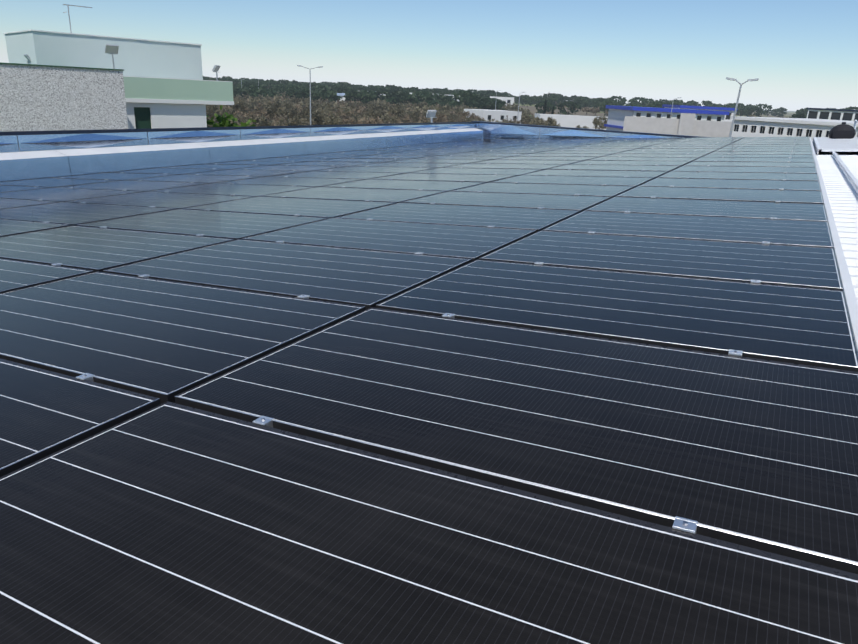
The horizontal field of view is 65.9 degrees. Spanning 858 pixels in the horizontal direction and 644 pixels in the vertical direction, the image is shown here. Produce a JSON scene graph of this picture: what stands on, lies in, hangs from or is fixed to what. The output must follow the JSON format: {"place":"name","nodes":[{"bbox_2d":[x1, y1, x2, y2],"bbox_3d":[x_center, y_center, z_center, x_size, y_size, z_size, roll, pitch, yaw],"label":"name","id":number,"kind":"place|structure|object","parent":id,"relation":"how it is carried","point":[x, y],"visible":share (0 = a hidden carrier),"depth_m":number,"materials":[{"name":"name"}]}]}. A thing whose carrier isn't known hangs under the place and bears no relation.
{"place":"outdoors","nodes":[
{"label":"outdoors","id":0,"kind":"place"},
{"bbox_2d":[291,104,306,114],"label":"tree","id":1,"kind":"object","parent":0,"point":[297,107],"visible":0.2,"depth_m":181.51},
{"bbox_2d":[389,113,411,122],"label":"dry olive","id":2,"kind":"object","parent":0,"point":[407,118],"visible":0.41,"depth_m":143.91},
{"bbox_2d":[0,0,857,110],"label":"sky","id":3,"kind":"structure","parent":0,"point":[803,54],"materials":[{"name":"blue"}]},
{"bbox_2d":[268,100,795,120],"bbox_3d":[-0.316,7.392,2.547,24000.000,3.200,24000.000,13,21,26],"label":"ground","id":4,"kind":"structure","parent":0,"point":[532,109],"depth_m":435.45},
{"bbox_2d":[0,44,127,131],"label":"wall","id":5,"kind":"structure","parent":4,"relation":"on","point":[34,97],"depth_m":31.96,"materials":[{"name":"grey concrete"}]},
{"bbox_2d":[3,4,233,128],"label":"building","id":6,"kind":"structure","parent":4,"relation":"on","point":[166,85],"depth_m":40.15,"materials":[{"name":"white paint"}]},
{"bbox_2d":[206,105,236,118],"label":"tree","id":7,"kind":"object","parent":4,"relation":"on","point":[211,110],"visible":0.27,"depth_m":117.70,"materials":[{"name":"brown plant"}]},
{"bbox_2d":[206,105,256,126],"bbox_3d":[-14.712,-11.803,48.719,5.402,8.116,5.782,6,19,10],"label":"bush","id":8,"kind":"object","parent":4,"relation":"on","point":[223,121],"visible":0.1,"depth_m":47.51,"materials":[{"name":"green plant"}]},
{"bbox_2d":[224,97,252,113],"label":"tree","id":9,"kind":"object","parent":4,"relation":"on","point":[241,107],"visible":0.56,"depth_m":152.10,"materials":[{"name":"brown plant"}]},
{"bbox_2d":[235,110,258,118],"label":"tree","id":10,"kind":"object","parent":4,"relation":"on","point":[243,115],"visible":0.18,"depth_m":134.03,"materials":[{"name":"brown plant"}]},
{"bbox_2d":[240,85,264,96],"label":"tree","id":11,"kind":"object","parent":4,"relation":"on","point":[247,89],"visible":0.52,"depth_m":270.04,"materials":[{"name":"green plant"}]},
{"bbox_2d":[238,105,272,125],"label":"tree","id":12,"kind":"object","parent":4,"relation":"on","point":[246,108],"visible":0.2,"depth_m":106.42,"materials":[{"name":"brown plant"}]},
{"bbox_2d":[245,95,265,103],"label":"olive tree","id":13,"kind":"object","parent":4,"relation":"on","point":[256,98],"visible":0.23,"depth_m":216.58,"materials":[{"name":"brown plant"}]},
{"bbox_2d":[238,116,277,125],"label":"tree","id":14,"kind":"object","parent":4,"relation":"on","point":[264,120],"visible":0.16,"depth_m":94.68,"materials":[{"name":"brown plant"}]},
{"bbox_2d":[249,88,271,97],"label":"tree","id":15,"kind":"object","parent":4,"relation":"on","point":[255,92],"visible":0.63,"depth_m":264.73,"materials":[{"name":"green plant"}]},
{"bbox_2d":[253,102,272,110],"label":"tree","id":16,"kind":"object","parent":4,"relation":"on","point":[268,104],"visible":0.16,"depth_m":158.91,"materials":[{"name":"brown plant"}]},
{"bbox_2d":[261,80,272,87],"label":"tree","id":17,"kind":"object","parent":4,"relation":"on","point":[265,83],"visible":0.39,"depth_m":390.08,"materials":[{"name":"green plant"}]},
{"bbox_2d":[255,102,279,120],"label":"tree","id":18,"kind":"object","parent":4,"relation":"on","point":[260,107],"visible":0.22,"depth_m":138.95,"materials":[{"name":"brown plant"}]},
{"bbox_2d":[266,96,291,106],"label":"olive tree","id":19,"kind":"object","parent":4,"relation":"on","point":[278,98],"visible":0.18,"depth_m":204.87,"materials":[{"name":"brown plant"}]},
{"bbox_2d":[263,102,299,120],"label":"tree","id":20,"kind":"object","parent":4,"relation":"on","point":[272,112],"visible":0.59,"depth_m":129.88,"materials":[{"name":"brown plant"}]},
{"bbox_2d":[273,100,292,108],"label":"olive tree","id":21,"kind":"object","parent":4,"relation":"on","point":[289,105],"visible":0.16,"depth_m":175.52,"materials":[{"name":"brown plant"}]},
{"bbox_2d":[279,87,301,98],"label":"tree","id":22,"kind":"object","parent":4,"relation":"on","point":[289,89],"visible":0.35,"depth_m":302.51,"materials":[{"name":"green plant"}]},
{"bbox_2d":[285,90,311,99],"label":"tree","id":23,"kind":"object","parent":4,"relation":"on","point":[296,92],"visible":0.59,"depth_m":262.37,"materials":[{"name":"green plant"}]},
{"bbox_2d":[291,95,308,102],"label":"olive tree","id":24,"kind":"object","parent":4,"relation":"on","point":[294,98],"visible":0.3,"depth_m":226.20,"materials":[{"name":"brown plant"}]},
{"bbox_2d":[284,114,328,125],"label":"tree","id":25,"kind":"object","parent":4,"relation":"on","point":[296,121],"visible":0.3,"depth_m":92.57,"materials":[{"name":"brown plant"}]},
{"bbox_2d":[297,89,319,100],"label":"tree","id":26,"kind":"object","parent":4,"relation":"on","point":[306,91],"visible":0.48,"depth_m":266.70,"materials":[{"name":"green plant"}]},
{"bbox_2d":[297,65,322,124],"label":"light","id":27,"kind":"object","parent":4,"relation":"on","point":[310,89],"visible":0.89,"depth_m":78.90,"materials":[{"name":"grey metal"}]},
{"bbox_2d":[298,107,327,123],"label":"tree","id":28,"kind":"object","parent":4,"relation":"on","point":[306,113],"visible":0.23,"depth_m":126.47,"materials":[{"name":"brown plant"}]},
{"bbox_2d":[306,103,324,110],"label":"tree","id":29,"kind":"object","parent":4,"relation":"on","point":[313,106],"visible":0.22,"depth_m":161.59,"materials":[{"name":"brown plant"}]},
{"bbox_2d":[308,91,328,100],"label":"tree","id":30,"kind":"object","parent":4,"relation":"on","point":[322,96],"visible":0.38,"depth_m":268.92,"materials":[{"name":"green plant"}]},
{"bbox_2d":[311,86,328,91],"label":"tree","id":31,"kind":"object","parent":4,"relation":"on","point":[321,88],"visible":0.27,"depth_m":311.71,"materials":[{"name":"green plant"}]},
{"bbox_2d":[313,106,333,114],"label":"tree","id":32,"kind":"object","parent":4,"relation":"on","point":[327,109],"visible":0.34,"depth_m":151.90,"materials":[{"name":"brown plant"}]},
{"bbox_2d":[318,90,342,102],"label":"tree","id":33,"kind":"object","parent":4,"relation":"on","point":[331,95],"visible":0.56,"depth_m":272.94,"materials":[{"name":"green plant"}]},
{"bbox_2d":[323,114,350,124],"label":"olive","id":34,"kind":"object","parent":4,"relation":"on","point":[332,119],"visible":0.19,"depth_m":95.39,"materials":[{"name":"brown plant"}]},
{"bbox_2d":[327,107,351,120],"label":"tree","id":35,"kind":"object","parent":4,"relation":"on","point":[344,116],"visible":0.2,"depth_m":132.81,"materials":[{"name":"brown plant"}]},
{"bbox_2d":[328,86,353,98],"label":"tree","id":36,"kind":"object","parent":4,"relation":"on","point":[336,88],"visible":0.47,"depth_m":327.40,"materials":[{"name":"green plant"}]},
{"bbox_2d":[330,107,357,116],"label":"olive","id":37,"kind":"object","parent":4,"relation":"on","point":[347,110],"visible":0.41,"depth_m":151.62,"materials":[{"name":"brown plant"}]},
{"bbox_2d":[337,82,354,87],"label":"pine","id":38,"kind":"object","parent":4,"relation":"on","point":[345,83],"visible":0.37,"depth_m":438.59,"materials":[{"name":"green plant"}]},
{"bbox_2d":[341,117,357,124],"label":"tree","id":39,"kind":"object","parent":4,"relation":"on","point":[344,122],"visible":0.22,"depth_m":115.35,"materials":[{"name":"brown plant"}]},
{"bbox_2d":[343,91,372,101],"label":"tree","id":40,"kind":"object","parent":4,"relation":"on","point":[347,95],"visible":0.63,"depth_m":274.88,"materials":[{"name":"green plant"}]},
{"bbox_2d":[350,90,376,103],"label":"tree","id":41,"kind":"object","parent":4,"relation":"on","point":[366,95],"visible":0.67,"depth_m":274.27,"materials":[{"name":"green plant"}]},
{"bbox_2d":[352,113,374,123],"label":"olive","id":42,"kind":"object","parent":4,"relation":"on","point":[358,117],"visible":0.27,"depth_m":130.10,"materials":[{"name":"brown plant"}]},
{"bbox_2d":[354,116,383,123],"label":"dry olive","id":43,"kind":"object","parent":4,"relation":"on","point":[375,120],"visible":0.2,"depth_m":105.42,"materials":[{"name":"brown plant"}]},
{"bbox_2d":[363,103,384,110],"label":"olive tree","id":44,"kind":"object","parent":4,"relation":"on","point":[376,106],"visible":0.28,"depth_m":197.87,"materials":[{"name":"brown plant"}]},
{"bbox_2d":[364,106,385,115],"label":"tree","id":45,"kind":"object","parent":4,"relation":"on","point":[373,108],"visible":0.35,"depth_m":172.38,"materials":[{"name":"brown plant"}]},
{"bbox_2d":[371,110,382,117],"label":"tree","id":46,"kind":"object","parent":4,"relation":"on","point":[375,113],"visible":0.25,"depth_m":143.88,"materials":[{"name":"brown plant"}]},
{"bbox_2d":[374,90,393,102],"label":"tree","id":47,"kind":"object","parent":4,"relation":"on","point":[386,93],"visible":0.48,"depth_m":290.04,"materials":[{"name":"green plant"}]},
{"bbox_2d":[374,113,398,123],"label":"bush","id":48,"kind":"object","parent":4,"relation":"on","point":[387,118],"visible":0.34,"depth_m":136.38,"materials":[{"name":"brown plant"}]},
{"bbox_2d":[381,95,399,104],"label":"tree","id":49,"kind":"object","parent":4,"relation":"on","point":[388,99],"visible":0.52,"depth_m":287.48,"materials":[{"name":"green plant"}]},
{"bbox_2d":[386,104,411,116],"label":"bush","id":50,"kind":"object","parent":4,"relation":"on","point":[397,110],"visible":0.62,"depth_m":167.84,"materials":[{"name":"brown plant"}]},
{"bbox_2d":[390,91,414,103],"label":"tree","id":51,"kind":"object","parent":4,"relation":"on","point":[403,96],"visible":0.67,"depth_m":288.05,"materials":[{"name":"green plant"}]},
{"bbox_2d":[409,111,430,122],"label":"bush","id":52,"kind":"object","parent":4,"relation":"on","point":[415,117],"visible":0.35,"depth_m":150.13,"materials":[{"name":"brown plant"}]},
{"bbox_2d":[407,91,434,103],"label":"tree","id":53,"kind":"object","parent":4,"relation":"on","point":[417,95],"visible":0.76,"depth_m":285.69,"materials":[{"name":"green plant"}]},
{"bbox_2d":[410,113,433,122],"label":"bush","id":54,"kind":"object","parent":4,"relation":"on","point":[420,119],"visible":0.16,"depth_m":132.49,"materials":[{"name":"brown plant"}]},
{"bbox_2d":[427,100,444,106],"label":"tree","id":55,"kind":"object","parent":4,"relation":"on","point":[433,102],"visible":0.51,"depth_m":276.40,"materials":[{"name":"green plant"}]},
{"bbox_2d":[424,113,453,122],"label":"bush","id":56,"kind":"object","parent":4,"relation":"on","point":[435,120],"visible":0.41,"depth_m":138.12,"materials":[{"name":"brown plant"}]},
{"bbox_2d":[431,102,451,111],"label":"olive tree","id":57,"kind":"object","parent":4,"relation":"on","point":[445,108],"visible":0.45,"depth_m":218.14,"materials":[{"name":"green plant"}]},
{"bbox_2d":[436,95,453,104],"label":"tree","id":58,"kind":"object","parent":4,"relation":"on","point":[443,98],"visible":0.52,"depth_m":294.78,"materials":[{"name":"green plant"}]},
{"bbox_2d":[438,111,460,118],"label":"bush","id":59,"kind":"object","parent":4,"relation":"on","point":[449,113],"visible":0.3,"depth_m":175.86,"materials":[{"name":"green plant"}]},
{"bbox_2d":[447,100,462,108],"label":"tree","id":60,"kind":"object","parent":4,"relation":"on","point":[453,103],"visible":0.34,"depth_m":284.36,"materials":[{"name":"green plant"}]},
{"bbox_2d":[453,105,466,113],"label":"olive tree","id":61,"kind":"object","parent":4,"relation":"on","point":[458,110],"visible":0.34,"depth_m":213.68,"materials":[{"name":"green plant"}]},
{"bbox_2d":[451,90,480,107],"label":"tree","id":62,"kind":"object","parent":4,"relation":"on","point":[468,97],"visible":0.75,"depth_m":272.54,"materials":[{"name":"green plant"}]},
{"bbox_2d":[457,111,478,119],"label":"bush","id":63,"kind":"object","parent":4,"relation":"on","point":[468,114],"visible":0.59,"depth_m":166.38,"materials":[{"name":"brown plant"}]},
{"bbox_2d":[470,97,499,109],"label":"tree","id":64,"kind":"object","parent":4,"relation":"on","point":[485,103],"visible":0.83,"depth_m":269.14,"materials":[{"name":"green plant"}]},
{"bbox_2d":[464,109,521,123],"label":"building","id":65,"kind":"structure","parent":4,"relation":"on","point":[498,115],"depth_m":183.85,"materials":[{"name":"white concrete"}]},
{"bbox_2d":[488,98,505,109],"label":"tree","id":66,"kind":"object","parent":4,"relation":"on","point":[500,103],"visible":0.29,"depth_m":283.41,"materials":[{"name":"green plant"}]},
{"bbox_2d":[490,96,513,105],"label":"house","id":67,"kind":"structure","parent":4,"relation":"on","point":[508,100],"depth_m":395.66,"materials":[{"name":"white paint"}]},
{"bbox_2d":[506,103,518,110],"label":"olive tree","id":68,"kind":"object","parent":4,"relation":"on","point":[513,107],"visible":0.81,"depth_m":331.42,"materials":[{"name":"green plant"}]},
{"bbox_2d":[520,96,533,106],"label":"tree","id":69,"kind":"object","parent":4,"relation":"on","point":[526,99],"visible":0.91,"depth_m":449.22,"materials":[{"name":"green plant"}]},
{"bbox_2d":[523,115,542,124],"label":"bush","id":70,"kind":"object","parent":4,"relation":"on","point":[528,118],"visible":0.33,"depth_m":173.77,"materials":[{"name":"green plant"}]},
{"bbox_2d":[532,97,547,107],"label":"tree","id":71,"kind":"object","parent":4,"relation":"on","point":[539,100],"visible":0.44,"depth_m":425.42,"materials":[{"name":"green plant"}]},
{"bbox_2d":[529,117,556,125],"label":"bush","id":72,"kind":"object","parent":4,"relation":"on","point":[550,121],"visible":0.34,"depth_m":129.25,"materials":[{"name":"green plant"}]},
{"bbox_2d":[535,102,555,113],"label":"tree","id":73,"kind":"object","parent":4,"relation":"on","point":[548,106],"visible":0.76,"depth_m":305.63,"materials":[{"name":"green plant"}]},
{"bbox_2d":[543,96,559,109],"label":"tree","id":74,"kind":"object","parent":4,"relation":"on","point":[552,99],"visible":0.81,"depth_m":414.62,"materials":[{"name":"green plant"}]},
{"bbox_2d":[549,93,565,104],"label":"tree","id":75,"kind":"object","parent":4,"relation":"on","point":[562,98],"visible":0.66,"depth_m":470.33,"materials":[{"name":"green plant"}]},
{"bbox_2d":[556,101,580,114],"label":"tree","id":76,"kind":"object","parent":4,"relation":"on","point":[571,108],"visible":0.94,"depth_m":312.08,"materials":[{"name":"green plant"}]},
{"bbox_2d":[535,114,607,129],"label":"building","id":77,"kind":"structure","parent":4,"relation":"on","point":[572,121],"depth_m":190.81,"materials":[{"name":"white concrete"}]},
{"bbox_2d":[575,98,588,110],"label":"tree","id":78,"kind":"object","parent":4,"relation":"on","point":[581,101],"visible":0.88,"depth_m":422.53,"materials":[{"name":"green plant"}]},
{"bbox_2d":[591,98,605,111],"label":"tree","id":79,"kind":"object","parent":4,"relation":"on","point":[597,101],"visible":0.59,"depth_m":413.68,"materials":[{"name":"green plant"}]},
{"bbox_2d":[592,115,607,129],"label":"bush","id":80,"kind":"object","parent":4,"relation":"on","point":[597,121],"visible":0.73,"depth_m":175.00,"materials":[{"name":"green plant"}]},
{"bbox_2d":[597,100,622,115],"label":"tree","id":81,"kind":"object","parent":4,"relation":"on","point":[605,103],"visible":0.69,"depth_m":353.85,"materials":[{"name":"green plant"}]},
{"bbox_2d":[606,96,626,104],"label":"tree","id":82,"kind":"object","parent":4,"relation":"on","point":[622,100],"visible":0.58,"depth_m":452.69,"materials":[{"name":"green plant"}]},
{"bbox_2d":[628,97,648,106],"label":"tree","id":83,"kind":"object","parent":4,"relation":"on","point":[645,100],"visible":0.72,"depth_m":462.29,"materials":[{"name":"green plant"}]},
{"bbox_2d":[648,101,664,107],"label":"tree","id":84,"kind":"object","parent":4,"relation":"on","point":[658,104],"visible":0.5,"depth_m":334.22,"materials":[{"name":"green plant"}]},
{"bbox_2d":[604,105,729,130],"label":"blue building","id":85,"kind":"structure","parent":4,"relation":"on","point":[616,117],"depth_m":138.98,"materials":[{"name":"clear paint"}]},
{"bbox_2d":[666,99,683,104],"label":"tree","id":86,"kind":"object","parent":4,"relation":"on","point":[676,102],"visible":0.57,"depth_m":399.55,"materials":[{"name":"green plant"}]},
{"bbox_2d":[623,116,731,136],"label":"grey wall","id":87,"kind":"structure","parent":4,"relation":"on","point":[703,128],"depth_m":91.23,"materials":[{"name":"concrete"}]},
{"bbox_2d":[677,113,695,135],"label":"wall panel","id":88,"kind":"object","parent":4,"relation":"on","point":[686,123],"depth_m":89.79,"materials":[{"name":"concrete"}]},
{"bbox_2d":[683,100,700,105],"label":"tree","id":89,"kind":"object","parent":4,"relation":"on","point":[694,103],"visible":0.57,"depth_m":482.75,"materials":[{"name":"green plant"}]},
{"bbox_2d":[662,104,734,121],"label":"blue building","id":90,"kind":"structure","parent":4,"relation":"on","point":[728,117],"depth_m":174.68,"materials":[{"name":"clear paint"}]},
{"bbox_2d":[701,100,716,106],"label":"tree","id":91,"kind":"object","parent":4,"relation":"on","point":[708,103],"visible":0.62,"depth_m":490.18,"materials":[{"name":"green plant"}]},
{"bbox_2d":[721,103,737,107],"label":"tree","id":92,"kind":"object","parent":4,"relation":"on","point":[730,105],"visible":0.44,"depth_m":458.26,"materials":[{"name":"green plant"}]},
{"bbox_2d":[736,107,747,115],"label":"tree","id":93,"kind":"object","parent":4,"relation":"on","point":[740,111],"visible":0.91,"depth_m":457.07,"materials":[{"name":"green plant"}]},
{"bbox_2d":[726,77,758,136],"bbox_3d":[18.440,-9.329,41.281,1.800,11.114,0.260,11,21,21],"label":"light","id":94,"kind":"object","parent":4,"relation":"on","point":[736,106],"visible":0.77,"depth_m":39.78,"materials":[{"name":"grey metal"}]},
{"bbox_2d":[746,106,763,116],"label":"tree","id":95,"kind":"object","parent":4,"relation":"on","point":[758,110],"visible":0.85,"depth_m":428.31,"materials":[{"name":"green plant"}]},
{"bbox_2d":[753,104,771,115],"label":"tree","id":96,"kind":"object","parent":4,"relation":"on","point":[764,106],"visible":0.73,"depth_m":502.52,"materials":[{"name":"green plant"}]},
{"bbox_2d":[773,107,787,117],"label":"tree","id":97,"kind":"object","parent":4,"relation":"on","point":[782,110],"visible":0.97,"depth_m":547.60,"materials":[{"name":"green plant"}]},
{"bbox_2d":[730,116,857,139],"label":"industrial building","id":98,"kind":"structure","parent":4,"relation":"on","point":[744,127],"depth_m":67.20,"materials":[{"name":"white concrete"}]},
{"bbox_2d":[786,114,806,117],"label":"tree","id":99,"kind":"object","parent":4,"relation":"on","point":[799,115],"visible":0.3,"depth_m":279.09,"materials":[{"name":"green plant"}]},
{"bbox_2d":[796,107,807,113],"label":"tree","id":100,"kind":"object","parent":4,"relation":"on","point":[802,111],"visible":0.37,"depth_m":405.67,"materials":[{"name":"green plant"}]},
{"bbox_2d":[807,108,857,120],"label":"building","id":101,"kind":"structure","parent":4,"relation":"on","point":[832,114],"depth_m":123.59,"materials":[{"name":"white concrete"}]},
{"bbox_3d":[1.479,2.180,8.917,16.529,9.024,30.940,13,21,26],"label":"building body","id":102,"kind":"object","parent":4,"relation":"on","visible":0},
{"bbox_2d":[0,121,700,181],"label":"parapets","id":103,"kind":"object","parent":102,"relation":"on","point":[25,155],"visible":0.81,"depth_m":12.98,"materials":[{"name":"metal"}]},
{"bbox_2d":[426,110,436,122],"bbox_3d":[0.084,-6.403,21.081,0.367,0.693,0.286,-6,21,-23],"label":"roof floodlight","id":104,"kind":"object","parent":103,"relation":"on","point":[431,114],"visible":0.98,"depth_m":20.99,"materials":[{"name":"grey metal"}]},
{"bbox_2d":[812,140,857,301],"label":"roof deck","id":105,"kind":"structure","parent":102,"relation":"on","point":[842,192],"depth_m":6.32,"materials":[{"name":"white metal"}]},
{"bbox_2d":[0,137,857,643],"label":"solar panels","id":106,"kind":"object","parent":105,"relation":"on","point":[520,447],"visible":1,"depth_m":1.76,"materials":[{"name":"black glass"}]},
{"bbox_2d":[37,137,793,533],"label":"solar panel clamps","id":107,"kind":"object","parent":106,"relation":"attached to","point":[685,525],"visible":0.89,"depth_m":2.05,"materials":[{"name":"silver metal"}]},
{"bbox_2d":[809,120,857,351],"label":"roof side","id":108,"kind":"structure","parent":105,"relation":"on","point":[828,145],"depth_m":5.80,"materials":[{"name":"white metal"}]},
{"bbox_2d":[829,122,855,138],"bbox_3d":[11.344,-5.003,17.554,1.258,0.552,0.467,10,20,19],"label":"roof vent","id":109,"kind":"object","parent":108,"relation":"on","point":[843,130],"visible":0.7,"depth_m":17.52,"materials":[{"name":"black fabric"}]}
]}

